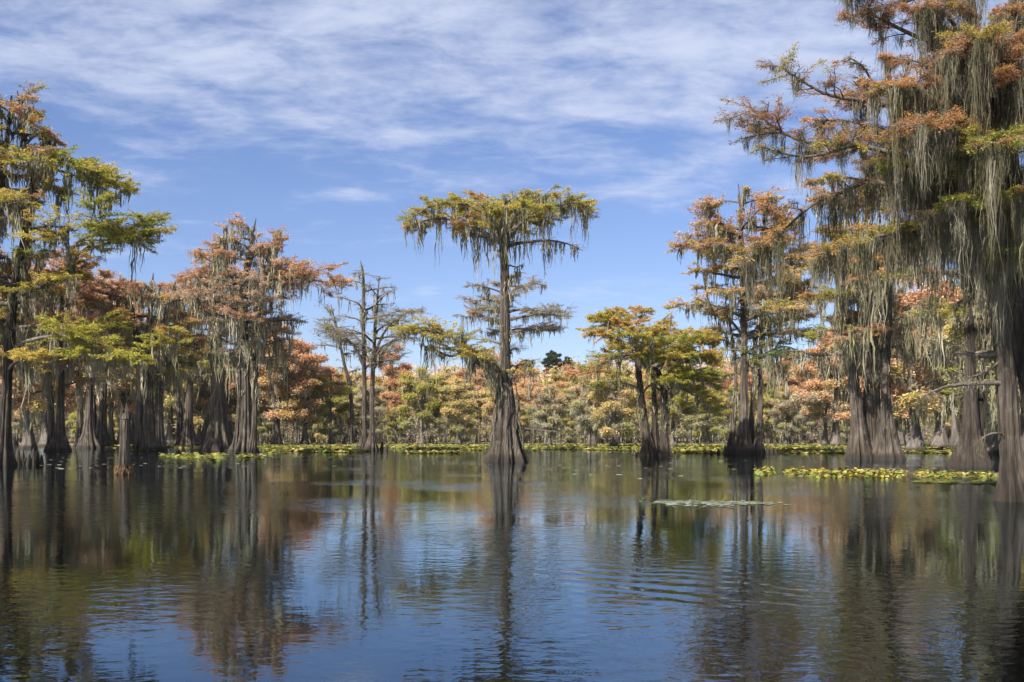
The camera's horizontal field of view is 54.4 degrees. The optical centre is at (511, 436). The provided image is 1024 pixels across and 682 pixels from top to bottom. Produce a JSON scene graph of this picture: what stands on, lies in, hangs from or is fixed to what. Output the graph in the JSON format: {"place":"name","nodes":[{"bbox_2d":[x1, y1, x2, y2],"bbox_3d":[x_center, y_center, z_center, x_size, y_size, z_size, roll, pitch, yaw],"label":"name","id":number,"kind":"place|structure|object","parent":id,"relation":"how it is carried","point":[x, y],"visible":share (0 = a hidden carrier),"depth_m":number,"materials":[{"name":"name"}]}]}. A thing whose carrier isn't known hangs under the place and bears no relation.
{"place":"outdoors","nodes":[
{"label":"outdoors","id":0,"kind":"place"},
{"bbox_2d":[12,413,985,443],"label":"ground","id":1,"kind":"structure","parent":0,"point":[483,441],"depth_m":213.53,"materials":[{"name":"soil"}]},
{"bbox_2d":[295,397,320,442],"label":"cypress tree","id":2,"kind":"object","parent":1,"relation":"on","point":[311,436],"visible":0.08,"depth_m":191.53,"materials":[{"name":"green plant"}]},
{"bbox_2d":[338,372,375,435],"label":"cypress tree","id":3,"kind":"object","parent":1,"relation":"on","point":[356,382],"visible":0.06,"depth_m":221.14,"materials":[{"name":"orange plant"}]},
{"bbox_2d":[345,381,380,436],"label":"cypress tree","id":4,"kind":"object","parent":1,"relation":"on","point":[356,430],"visible":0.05,"depth_m":208.06,"materials":[{"name":"green plant"}]},
{"bbox_2d":[346,380,387,435],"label":"cypress tree","id":5,"kind":"object","parent":1,"relation":"on","point":[357,401],"visible":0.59,"depth_m":189.03,"materials":[{"name":"yellow plant"}]},
{"bbox_2d":[374,379,395,427],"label":"cypress tree","id":6,"kind":"object","parent":1,"relation":"on","point":[380,384],"visible":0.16,"depth_m":230.92,"materials":[{"name":"orange plant"}]},
{"bbox_2d":[366,343,413,406],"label":"cypress tree","id":7,"kind":"object","parent":1,"relation":"on","point":[404,368],"visible":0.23,"depth_m":234.05,"materials":[{"name":"orange plant"}]},
{"bbox_2d":[377,370,406,425],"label":"cypress tree","id":8,"kind":"object","parent":1,"relation":"on","point":[396,375],"visible":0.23,"depth_m":229.99,"materials":[{"name":"orange plant"}]},
{"bbox_2d":[385,375,421,442],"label":"cypress tree","id":9,"kind":"object","parent":1,"relation":"on","point":[396,386],"visible":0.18,"depth_m":201.43,"materials":[{"name":"yellow plant"}]},
{"bbox_2d":[403,372,441,441],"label":"cypress tree","id":10,"kind":"object","parent":1,"relation":"on","point":[428,374],"visible":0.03,"depth_m":204.91,"materials":[{"name":"orange plant"}]},
{"bbox_2d":[38,355,816,432],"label":"forest","id":11,"kind":"object","parent":1,"relation":"on","point":[543,375],"visible":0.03,"depth_m":290.24,"materials":[{"name":"orange plant"}]},
{"bbox_2d":[413,407,444,443],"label":"cypress tree","id":12,"kind":"object","parent":1,"relation":"on","point":[436,435],"visible":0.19,"depth_m":186.12,"materials":[{"name":"green plant"}]},
{"bbox_2d":[432,365,460,386],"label":"cypress tree","id":13,"kind":"object","parent":1,"relation":"on","point":[447,374],"visible":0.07,"depth_m":253.46,"materials":[{"name":"yellow plant"}]},
{"bbox_2d":[437,379,478,441],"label":"cypress tree","id":14,"kind":"object","parent":1,"relation":"on","point":[474,404],"visible":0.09,"depth_m":203.92,"materials":[{"name":"orange plant"}]},
{"bbox_2d":[446,366,484,438],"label":"cypress tree","id":15,"kind":"object","parent":1,"relation":"on","point":[459,375],"visible":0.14,"depth_m":220.79,"materials":[{"name":"orange plant"}]},
{"bbox_2d":[475,379,493,432],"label":"cypress tree","id":16,"kind":"object","parent":1,"relation":"on","point":[481,389],"visible":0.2,"depth_m":208.28,"materials":[{"name":"yellow plant"}]},
{"bbox_2d":[481,390,495,437],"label":"cypress tree","id":17,"kind":"object","parent":1,"relation":"on","point":[486,415],"visible":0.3,"depth_m":191.15,"materials":[{"name":"plant"}]},
{"bbox_2d":[475,353,516,436],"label":"cypress tree","id":18,"kind":"object","parent":1,"relation":"on","point":[482,382],"visible":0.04,"depth_m":224.68,"materials":[{"name":"orange plant"}]},
{"bbox_2d":[12,404,984,443],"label":"undergrowth","id":19,"kind":"object","parent":1,"relation":"on","point":[294,435],"visible":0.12,"depth_m":195.75,"materials":[{"name":"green plant"}]},
{"bbox_2d":[517,401,532,442],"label":"cypress tree","id":20,"kind":"object","parent":1,"relation":"on","point":[526,417],"visible":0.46,"depth_m":190.25,"materials":[{"name":"yellow plant"}]},
{"bbox_2d":[513,380,537,439],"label":"cypress tree","id":21,"kind":"object","parent":1,"relation":"on","point":[520,385],"visible":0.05,"depth_m":217.84,"materials":[{"name":"orange plant"}]},
{"bbox_2d":[513,359,540,385],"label":"cypress tree","id":22,"kind":"object","parent":1,"relation":"on","point":[520,377],"visible":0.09,"depth_m":242.56,"materials":[{"name":"orange plant"}]},
{"bbox_2d":[514,380,555,440],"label":"cypress tree","id":23,"kind":"object","parent":1,"relation":"on","point":[522,395],"visible":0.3,"depth_m":206.37,"materials":[{"name":"orange plant"}]},
{"bbox_2d":[541,350,565,375],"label":"pine tree","id":24,"kind":"object","parent":1,"relation":"on","point":[552,359],"visible":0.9,"depth_m":298.81,"materials":[{"name":"green plant"}]},
{"bbox_2d":[541,368,577,394],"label":"cypress tree","id":25,"kind":"object","parent":1,"relation":"on","point":[554,372],"visible":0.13,"depth_m":245.75,"materials":[{"name":"yellow plant"}]},
{"bbox_2d":[556,381,584,442],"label":"cypress tree","id":26,"kind":"object","parent":1,"relation":"on","point":[565,392],"visible":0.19,"depth_m":199.84,"materials":[{"name":"plant"}]},
{"bbox_2d":[554,364,588,437],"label":"cypress tree","id":27,"kind":"object","parent":1,"relation":"on","point":[568,371],"visible":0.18,"depth_m":220.09,"materials":[{"name":"orange plant"}]},
{"bbox_2d":[577,391,617,443],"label":"cypress tree","id":28,"kind":"object","parent":1,"relation":"on","point":[599,438],"visible":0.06,"depth_m":187.31,"materials":[{"name":"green plant"}]},
{"bbox_2d":[608,384,645,442],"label":"cypress tree","id":29,"kind":"object","parent":1,"relation":"on","point":[620,399],"visible":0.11,"depth_m":199.80,"materials":[{"name":"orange plant"}]},
{"bbox_2d":[638,370,680,437],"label":"cypress tree","id":30,"kind":"object","parent":1,"relation":"on","point":[647,397],"visible":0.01,"depth_m":199.68,"materials":[{"name":"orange plant"}]},
{"bbox_2d":[676,394,705,442],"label":"cypress tree","id":31,"kind":"object","parent":1,"relation":"on","point":[689,433],"visible":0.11,"depth_m":191.71,"materials":[{"name":"brown plant"}]},
{"bbox_2d":[691,384,724,443],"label":"cypress tree","id":32,"kind":"object","parent":1,"relation":"on","point":[702,424],"visible":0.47,"depth_m":168.19,"materials":[{"name":"green plant"}]},
{"bbox_2d":[708,369,739,436],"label":"cypress tree","id":33,"kind":"object","parent":1,"relation":"on","point":[726,383],"visible":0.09,"depth_m":222.75,"materials":[{"name":"orange plant"}]},
{"bbox_2d":[726,389,769,430],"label":"cypress tree","id":34,"kind":"object","parent":1,"relation":"on","point":[764,411],"visible":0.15,"depth_m":188.68,"materials":[{"name":"yellow plant"}]},
{"bbox_2d":[748,369,776,441],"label":"cypress tree","id":35,"kind":"object","parent":1,"relation":"on","point":[765,378],"visible":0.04,"depth_m":209.03,"materials":[{"name":"orange plant"}]},
{"bbox_2d":[754,381,791,441],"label":"cypress tree","id":36,"kind":"object","parent":1,"relation":"on","point":[782,389],"visible":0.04,"depth_m":202.89,"materials":[{"name":"orange plant"}]},
{"bbox_2d":[762,388,796,443],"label":"cypress tree","id":37,"kind":"object","parent":1,"relation":"on","point":[768,405],"visible":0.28,"depth_m":189.89,"materials":[{"name":"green plant"}]},
{"bbox_2d":[764,356,802,393],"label":"cypress tree","id":38,"kind":"object","parent":1,"relation":"on","point":[791,381],"visible":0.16,"depth_m":230.06,"materials":[{"name":"orange plant"}]},
{"bbox_2d":[768,388,804,444],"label":"cypress tree","id":39,"kind":"object","parent":1,"relation":"on","point":[784,406],"visible":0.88,"depth_m":160.47,"materials":[{"name":"beige plant"}]},
{"bbox_2d":[791,402,815,443],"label":"cypress tree","id":40,"kind":"object","parent":1,"relation":"on","point":[804,427],"visible":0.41,"depth_m":191.51,"materials":[{"name":"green plant"}]},
{"bbox_2d":[789,372,833,442],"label":"cypress tree","id":41,"kind":"object","parent":1,"relation":"on","point":[800,380],"visible":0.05,"depth_m":200.25,"materials":[{"name":"orange plant"}]},
{"bbox_2d":[838,395,849,442],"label":"cypress tree","id":42,"kind":"object","parent":1,"relation":"on","point":[842,435],"visible":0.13,"depth_m":188.56,"materials":[{"name":"beige plant"}]},
{"bbox_2d":[927,400,961,440],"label":"cypress tree","id":43,"kind":"object","parent":1,"relation":"on","point":[948,425],"visible":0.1,"depth_m":189.61,"materials":[{"name":"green plant"}]},
{"bbox_2d":[0,444,1023,681],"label":"water","id":44,"kind":"structure","parent":0,"point":[398,565],"depth_m":10.51,"materials":[{"name":"blue liquid"}]},
{"bbox_2d":[11,410,33,443],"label":"cypress tree","id":45,"kind":"object","parent":44,"relation":"on","point":[16,423],"visible":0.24,"depth_m":186.24,"materials":[{"name":"beige plant"}]},
{"bbox_2d":[0,241,48,419],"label":"cypress tree","id":46,"kind":"object","parent":44,"relation":"in","point":[20,398],"visible":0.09,"depth_m":91.19,"materials":[{"name":"green plant"}]},
{"bbox_2d":[11,282,81,447],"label":"cypress tree","id":47,"kind":"object","parent":44,"relation":"in","point":[28,440],"visible":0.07,"depth_m":120.53,"materials":[{"name":"brown plant"}]},
{"bbox_2d":[13,295,86,446],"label":"cypress tree","id":48,"kind":"object","parent":44,"relation":"in","point":[69,404],"visible":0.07,"depth_m":144.86,"materials":[{"name":"brown plant"}]},
{"bbox_2d":[66,407,84,438],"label":"cypress tree","id":49,"kind":"object","parent":44,"relation":"on","point":[73,417],"visible":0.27,"depth_m":188.00,"materials":[{"name":"yellow plant"}]},
{"bbox_2d":[22,247,144,450],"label":"cypress tree","id":50,"kind":"object","parent":44,"relation":"in","point":[57,440],"visible":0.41,"depth_m":96.62,"materials":[{"name":"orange plant"}]},
{"bbox_2d":[0,79,177,464],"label":"cypress tree","id":51,"kind":"object","parent":44,"relation":"in","point":[42,162],"visible":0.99,"depth_m":49.55,"materials":[{"name":"green plant"}]},
{"bbox_2d":[57,268,143,448],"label":"cypress tree","id":52,"kind":"object","parent":44,"relation":"in","point":[85,437],"visible":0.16,"depth_m":120.76,"materials":[{"name":"brown plant"}]},
{"bbox_2d":[71,289,144,447],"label":"cypress tree","id":53,"kind":"object","parent":44,"relation":"in","point":[103,438],"visible":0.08,"depth_m":131.74,"materials":[{"name":"brown plant"}]},
{"bbox_2d":[107,414,118,439],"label":"cypress tree","id":54,"kind":"object","parent":44,"relation":"in","point":[116,428],"visible":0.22,"depth_m":185.70,"materials":[{"name":"yellow plant"}]},
{"bbox_2d":[98,390,135,439],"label":"cypress tree","id":55,"kind":"object","parent":44,"relation":"on","point":[118,402],"visible":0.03,"depth_m":162.67,"materials":[{"name":"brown plant"}]},
{"bbox_2d":[113,402,133,474],"bbox_3d":[-14.554,0.341,37.258,0.812,3.319,0.765,0,0,0],"label":"tree stump","id":56,"kind":"object","parent":44,"relation":"in","point":[124,466],"visible":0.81,"depth_m":37.10,"materials":[{"name":"grey wood"}]},
{"bbox_2d":[81,295,168,444],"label":"cypress tree","id":57,"kind":"object","parent":44,"relation":"in","point":[124,400],"visible":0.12,"depth_m":151.50,"materials":[{"name":"brown plant"}]},
{"bbox_2d":[84,273,210,450],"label":"cypress tree","id":58,"kind":"object","parent":44,"relation":"in","point":[149,435],"visible":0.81,"depth_m":99.73,"materials":[{"name":"green plant"}]},
{"bbox_2d":[122,334,208,444],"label":"cypress tree","id":59,"kind":"object","parent":44,"relation":"in","point":[170,432],"visible":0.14,"depth_m":152.08,"materials":[{"name":"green plant"}]},
{"bbox_2d":[142,266,223,445],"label":"cypress tree","id":60,"kind":"object","parent":44,"relation":"in","point":[185,434],"visible":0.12,"depth_m":138.03,"materials":[{"name":"brown plant"}]},
{"bbox_2d":[167,333,235,443],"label":"cypress tree","id":61,"kind":"object","parent":44,"relation":"in","point":[203,403],"visible":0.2,"depth_m":159.84,"materials":[{"name":"brown plant"}]},
{"bbox_2d":[170,241,248,450],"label":"cypress tree","id":62,"kind":"object","parent":44,"relation":"in","point":[218,437],"visible":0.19,"depth_m":103.18,"materials":[{"name":"brown plant"}]},
{"bbox_2d":[158,452,265,459],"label":"lily pads","id":63,"kind":"object","parent":44,"relation":"on","point":[215,455],"visible":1,"depth_m":68.50,"materials":[{"name":"green plant"}]},
{"bbox_2d":[204,351,261,440],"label":"cypress tree","id":64,"kind":"object","parent":44,"relation":"in","point":[232,400],"visible":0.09,"depth_m":166.39,"materials":[{"name":"brown plant"}]},
{"bbox_2d":[165,212,357,452],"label":"cypress tree","id":65,"kind":"object","parent":44,"relation":"in","point":[247,354],"visible":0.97,"depth_m":84.69,"materials":[{"name":"orange plant"}]},
{"bbox_2d":[257,404,273,443],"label":"cypress tree","id":66,"kind":"object","parent":44,"relation":"in","point":[262,433],"visible":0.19,"depth_m":186.28,"materials":[{"name":"green plant"}]},
{"bbox_2d":[236,323,316,444],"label":"cypress tree","id":67,"kind":"object","parent":44,"relation":"in","point":[271,399],"visible":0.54,"depth_m":163.71,"materials":[{"name":"orange plant"}]},
{"bbox_2d":[266,341,343,444],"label":"cypress tree","id":68,"kind":"object","parent":44,"relation":"in","point":[311,400],"visible":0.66,"depth_m":166.73,"materials":[{"name":"orange plant"}]},
{"bbox_2d":[313,371,356,443],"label":"cypress tree","id":69,"kind":"object","parent":44,"relation":"in","point":[340,418],"visible":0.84,"depth_m":170.23,"materials":[{"name":"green plant"}]},
{"bbox_2d":[313,394,356,440],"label":"cypress tree","id":70,"kind":"object","parent":44,"relation":"on","point":[321,437],"visible":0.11,"depth_m":185.40,"materials":[{"name":"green plant"}]},
{"bbox_2d":[314,306,361,443],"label":"cypress tree","id":71,"kind":"object","parent":44,"relation":"in","point":[349,438],"visible":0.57,"depth_m":170.71,"materials":[{"name":"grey plant"}]},
{"bbox_2d":[310,260,431,449],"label":"cypress tree","id":72,"kind":"object","parent":44,"relation":"in","point":[339,337],"visible":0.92,"depth_m":103.54,"materials":[{"name":"grey plant"}]},
{"bbox_2d":[382,408,410,442],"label":"cypress tree","id":73,"kind":"object","parent":44,"relation":"in","point":[394,422],"visible":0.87,"depth_m":185.92,"materials":[{"name":"green plant"}]},
{"bbox_2d":[395,365,452,443],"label":"cypress tree","id":74,"kind":"object","parent":44,"relation":"in","point":[425,397],"visible":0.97,"depth_m":170.00,"materials":[{"name":"green plant"}]},
{"bbox_2d":[437,375,480,443],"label":"cypress tree","id":75,"kind":"object","parent":44,"relation":"in","point":[453,395],"visible":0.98,"depth_m":169.64,"materials":[{"name":"yellow plant"}]},
{"bbox_2d":[451,403,477,442],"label":"cypress tree","id":76,"kind":"object","parent":44,"relation":"on","point":[468,425],"visible":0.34,"depth_m":186.74,"materials":[{"name":"green plant"}]},
{"bbox_2d":[386,184,600,461],"bbox_3d":[-1.038,-6.338,56.064,10.722,16.676,9.981,0,0,37],"label":"cypress tree","id":77,"kind":"object","parent":44,"relation":"in","point":[506,444],"visible":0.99,"depth_m":55.42,"materials":[{"name":"green plant"}]},
{"bbox_2d":[37,442,954,452],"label":"lily pads","id":78,"kind":"object","parent":44,"relation":"on","point":[680,448],"visible":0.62,"depth_m":114.93,"materials":[{"name":"green plant"}]},
{"bbox_2d":[451,272,578,376],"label":"cypress tree","id":79,"kind":"object","parent":44,"relation":"in","point":[477,311],"visible":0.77,"depth_m":103.42,"materials":[{"name":"grey plant"}]},
{"bbox_2d":[524,383,570,445],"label":"cypress tree","id":80,"kind":"object","parent":44,"relation":"in","point":[543,420],"visible":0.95,"depth_m":144.76,"materials":[{"name":"beige plant"}]},
{"bbox_2d":[558,402,577,443],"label":"cypress tree","id":81,"kind":"object","parent":44,"relation":"on","point":[568,429],"visible":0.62,"depth_m":190.00,"materials":[{"name":"green plant"}]},
{"bbox_2d":[566,375,611,445],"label":"cypress tree","id":82,"kind":"object","parent":44,"relation":"in","point":[591,431],"visible":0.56,"depth_m":137.78,"materials":[{"name":"beige plant"}]},
{"bbox_2d":[587,360,648,446],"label":"cypress tree","id":83,"kind":"object","parent":44,"relation":"in","point":[603,411],"visible":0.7,"depth_m":131.68,"materials":[{"name":"yellow plant"}]},
{"bbox_2d":[620,415,638,443],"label":"cypress tree","id":84,"kind":"object","parent":44,"relation":"on","point":[627,419],"visible":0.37,"depth_m":190.78,"materials":[{"name":"green plant"}]},
{"bbox_2d":[566,305,729,455],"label":"cypress tree","id":85,"kind":"object","parent":44,"relation":"in","point":[646,352],"visible":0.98,"depth_m":72.16,"materials":[{"name":"green plant"}]},
{"bbox_2d":[643,362,702,446],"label":"cypress tree","id":86,"kind":"object","parent":44,"relation":"in","point":[687,412],"visible":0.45,"depth_m":125.47,"materials":[{"name":"green plant"}]},
{"bbox_2d":[654,500,788,505],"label":"lily pads","id":87,"kind":"object","parent":44,"relation":"on","point":[734,502],"visible":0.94,"depth_m":21.03,"materials":[{"name":"green plant"}]},
{"bbox_2d":[710,385,739,441],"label":"cypress tree","id":88,"kind":"object","parent":44,"relation":"in","point":[724,434],"visible":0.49,"depth_m":185.44,"materials":[{"name":"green plant"}]},
{"bbox_2d":[661,184,836,453],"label":"cypress tree","id":89,"kind":"object","parent":44,"relation":"in","point":[745,438],"visible":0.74,"depth_m":80.17,"materials":[{"name":"orange plant"}]},
{"bbox_2d":[789,323,862,445],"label":"cypress tree","id":90,"kind":"object","parent":44,"relation":"in","point":[818,401],"visible":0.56,"depth_m":143.84,"materials":[{"name":"orange plant"}]},
{"bbox_2d":[753,465,909,478],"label":"lily pads","id":91,"kind":"object","parent":44,"relation":"on","point":[868,472],"visible":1,"depth_m":36.88,"materials":[{"name":"green plant"}]},
{"bbox_2d":[750,166,945,459],"bbox_3d":[21.371,-7.758,60.470,13.414,19.544,9.928,0,0,0],"label":"cypress tree","id":92,"kind":"object","parent":44,"relation":"in","point":[873,434],"visible":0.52,"depth_m":60.24,"materials":[{"name":"green plant"}]},
{"bbox_2d":[816,315,880,423],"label":"cypress tree","id":93,"kind":"object","parent":44,"relation":"on","point":[845,410],"visible":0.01,"depth_m":153.21,"materials":[{"name":"orange plant"}]},
{"bbox_2d":[713,0,1023,502],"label":"cypress tree","id":94,"kind":"object","parent":44,"relation":"in","point":[956,129],"visible":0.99,"depth_m":20.77,"materials":[{"name":"green plant"}]},
{"bbox_2d":[822,250,961,449],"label":"cypress tree","id":95,"kind":"object","parent":44,"relation":"in","point":[915,437],"visible":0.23,"depth_m":95.75,"materials":[{"name":"orange plant"}]},
{"bbox_2d":[880,322,944,445],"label":"cypress tree","id":96,"kind":"object","parent":44,"relation":"in","point":[900,421],"visible":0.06,"depth_m":144.86,"materials":[{"name":"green plant"}]},
{"bbox_2d":[892,276,974,446],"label":"cypress tree","id":97,"kind":"object","parent":44,"relation":"in","point":[940,439],"visible":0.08,"depth_m":120.97,"materials":[{"name":"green plant"}]},
{"bbox_2d":[903,468,997,477],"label":"lily pads","id":98,"kind":"object","parent":44,"relation":"on","point":[944,473],"visible":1,"depth_m":35.69,"materials":[{"name":"green plant"}]},
{"bbox_2d":[879,145,1022,466],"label":"cypress tree","id":99,"kind":"object","parent":44,"relation":"in","point":[971,431],"visible":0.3,"depth_m":46.76,"materials":[{"name":"brown plant"}]},
{"bbox_2d":[912,480,996,485],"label":"lily pads","id":100,"kind":"object","parent":44,"relation":"on","point":[950,482],"visible":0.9,"depth_m":30.28,"materials":[{"name":"green plant"}]},
{"bbox_2d":[925,300,1021,453],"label":"cypress tree","id":101,"kind":"object","parent":44,"relation":"on","point":[992,447],"visible":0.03,"depth_m":80.43,"materials":[{"name":"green plant"}]},
{"bbox_2d":[937,278,1023,454],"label":"cypress tree","id":102,"kind":"object","parent":44,"relation":"in","point":[947,329],"visible":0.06,"depth_m":74.03,"materials":[{"name":"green plant"}]},
{"bbox_2d":[943,305,1021,447],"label":"cypress tree","id":103,"kind":"object","parent":44,"relation":"on","point":[987,439],"visible":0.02,"depth_m":103.50,"materials":[{"name":"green plant"}]},
{"bbox_2d":[0,0,1023,379],"label":"sky","id":104,"kind":"structure","parent":0,"point":[326,121],"materials":[{"name":"blue"}]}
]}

